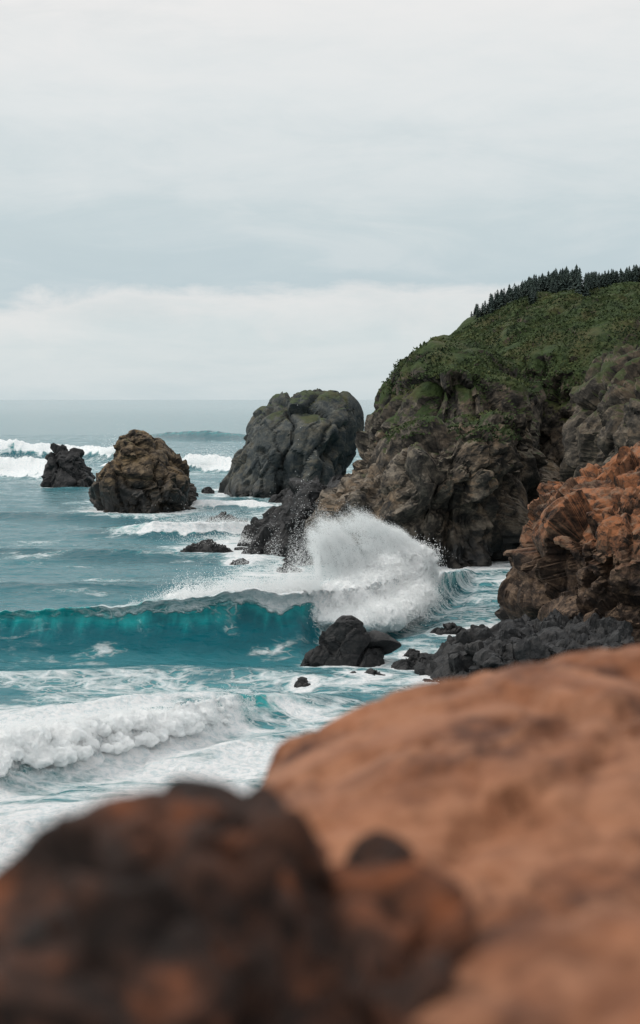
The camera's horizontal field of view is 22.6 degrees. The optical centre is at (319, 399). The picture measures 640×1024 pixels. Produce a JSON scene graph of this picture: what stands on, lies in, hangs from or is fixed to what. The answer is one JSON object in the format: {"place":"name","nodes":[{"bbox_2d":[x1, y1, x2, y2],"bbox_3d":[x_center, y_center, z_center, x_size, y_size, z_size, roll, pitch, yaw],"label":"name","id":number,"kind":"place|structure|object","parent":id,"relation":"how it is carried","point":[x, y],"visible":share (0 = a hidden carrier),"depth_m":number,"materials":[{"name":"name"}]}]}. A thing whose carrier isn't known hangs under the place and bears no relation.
{"place":"outdoors","nodes":[
{"label":"outdoors","id":0,"kind":"place"},
{"bbox_2d":[0,400,511,867],"bbox_3d":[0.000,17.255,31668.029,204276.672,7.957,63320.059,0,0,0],"label":"sea","id":1,"kind":"structure","parent":0,"point":[78,629],"depth_m":129.10,"materials":[{"name":"liquid"}]},
{"bbox_2d":[40,443,95,487],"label":"sea stack","id":2,"kind":"object","parent":1,"relation":"in","point":[64,467],"visible":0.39,"depth_m":365.42,"materials":[{"name":"grey stone"}]},
{"bbox_2d":[0,700,232,777],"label":"breaking wave foam","id":3,"kind":"object","parent":1,"relation":"on","point":[61,762],"visible":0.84,"depth_m":87.71,"materials":[{"name":"white liquid"}]},
{"bbox_2d":[88,429,196,513],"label":"sea stack","id":4,"kind":"object","parent":1,"relation":"in","point":[143,471],"visible":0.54,"depth_m":282.35,"materials":[{"name":"brown stone"}]},
{"bbox_2d":[180,539,232,552],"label":"sea rock","id":5,"kind":"object","parent":1,"relation":"in","point":[206,546],"visible":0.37,"depth_m":207.65,"materials":[{"name":"grey stone"}]},
{"bbox_2d":[201,487,214,493],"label":"sea rock","id":6,"kind":"object","parent":1,"relation":"in","point":[207,490],"visible":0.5,"depth_m":342.55,"materials":[{"name":"grey stone"}]},
{"bbox_2d":[206,511,247,522],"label":"sea rock","id":7,"kind":"object","parent":1,"relation":"in","point":[223,515],"visible":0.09,"depth_m":254.06,"materials":[{"name":"grey stone"}]},
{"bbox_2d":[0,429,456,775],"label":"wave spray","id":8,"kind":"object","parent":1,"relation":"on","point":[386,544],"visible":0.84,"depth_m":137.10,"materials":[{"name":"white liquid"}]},
{"bbox_2d":[229,558,249,564],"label":"sea rock","id":9,"kind":"object","parent":1,"relation":"in","point":[239,561],"visible":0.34,"depth_m":192.96,"materials":[{"name":"grey stone"}]},
{"bbox_2d":[268,488,289,502],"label":"sea rock","id":10,"kind":"object","parent":1,"relation":"in","point":[277,498],"visible":0.18,"depth_m":309.02,"materials":[{"name":"grey stone"}]},
{"bbox_2d":[234,474,342,565],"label":"rock ledge","id":11,"kind":"object","parent":1,"relation":"in","point":[265,531],"visible":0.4,"depth_m":204.85,"materials":[{"name":"grey stone"}]},
{"bbox_2d":[276,561,302,572],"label":"sea rock","id":12,"kind":"object","parent":1,"relation":"in","point":[287,567],"visible":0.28,"depth_m":185.95,"materials":[{"name":"grey stone"}]},
{"bbox_2d":[218,388,363,497],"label":"sea stack","id":13,"kind":"object","parent":1,"relation":"in","point":[320,427],"visible":0.64,"depth_m":331.14,"materials":[{"name":"grey stone"}]},
{"bbox_2d":[166,544,438,632],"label":"breaking wave foam","id":14,"kind":"object","parent":1,"relation":"on","point":[392,628],"visible":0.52,"depth_m":138.86,"materials":[{"name":"white liquid"}]},
{"bbox_2d":[294,677,310,687],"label":"sea rock","id":15,"kind":"object","parent":1,"relation":"in","point":[301,681],"visible":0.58,"depth_m":111.16,"materials":[{"name":"grey stone"}]},
{"bbox_2d":[300,615,400,666],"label":"sea rock","id":16,"kind":"object","parent":1,"relation":"in","point":[346,640],"visible":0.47,"depth_m":120.44,"materials":[{"name":"grey stone"}]},
{"bbox_2d":[364,668,384,675],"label":"sea rock","id":17,"kind":"object","parent":1,"relation":"in","point":[374,672],"visible":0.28,"depth_m":114.32,"materials":[{"name":"grey stone"}]},
{"bbox_2d":[394,659,413,669],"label":"sea rock","id":18,"kind":"object","parent":1,"relation":"in","point":[403,664],"visible":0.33,"depth_m":118.20,"materials":[{"name":"grey stone"}]},
{"bbox_2d":[391,652,428,667],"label":"sea rock","id":19,"kind":"object","parent":1,"relation":"in","point":[414,658],"visible":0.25,"depth_m":118.98,"materials":[{"name":"grey stone"}]},
{"bbox_2d":[404,648,419,656],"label":"sea rock","id":20,"kind":"object","parent":1,"relation":"in","point":[409,651],"visible":0.35,"depth_m":124.92,"materials":[{"name":"grey stone"}]},
{"bbox_2d":[430,622,465,634],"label":"sea rock","id":21,"kind":"object","parent":1,"relation":"in","point":[451,628],"visible":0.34,"depth_m":135.54,"materials":[{"name":"grey stone"}]},
{"bbox_2d":[414,608,635,681],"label":"rock ledge","id":22,"kind":"object","parent":1,"relation":"in","point":[476,649],"visible":0.45,"depth_m":113.48,"materials":[{"name":"grey stone"}]},
{"bbox_2d":[0,0,639,399],"label":"sky","id":23,"kind":"structure","parent":0,"point":[200,199],"materials":[{"name":"white"}]},
{"bbox_2d":[302,278,639,568],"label":"headland cliff","id":24,"kind":"structure","parent":0,"point":[465,502],"depth_m":206.26,"materials":[{"name":"stone"}]},
{"bbox_2d":[378,275,639,441],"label":"grass","id":25,"kind":"structure","parent":24,"relation":"on","point":[458,334],"depth_m":236.71,"materials":[{"name":"green plant"}]},
{"bbox_2d":[470,263,639,318],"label":"conifer treeline","id":26,"kind":"object","parent":24,"relation":"on","point":[553,282],"visible":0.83,"depth_m":274.27,"materials":[{"name":"green plant"}]},
{"bbox_2d":[495,441,639,644],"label":"red cliff","id":27,"kind":"structure","parent":0,"point":[574,553],"depth_m":129.69,"materials":[{"name":"brown stone"}]},
{"bbox_2d":[559,343,639,481],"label":"weathered cliff","id":28,"kind":"structure","parent":0,"point":[601,426],"depth_m":184.38,"materials":[{"name":"grey stone"}]},
{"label":"clifftop ground","id":29,"kind":"structure","parent":0,"visible":0},
{"bbox_2d":[0,776,479,1023],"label":"brown boulder","id":30,"kind":"object","parent":29,"relation":"on","point":[185,900],"visible":0.99,"depth_m":2.84,"materials":[{"name":"brown stone"}]},
{"bbox_2d":[263,645,639,919],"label":"orange boulder","id":31,"kind":"object","parent":29,"relation":"on","point":[489,790],"visible":0.58,"depth_m":5.06,"materials":[{"name":"brown stone"}]},
{"bbox_2d":[409,899,639,1023],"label":"orange boulder","id":32,"kind":"object","parent":29,"relation":"on","point":[525,961],"visible":0.75,"depth_m":2.80,"materials":[{"name":"brown stone"}]}
]}

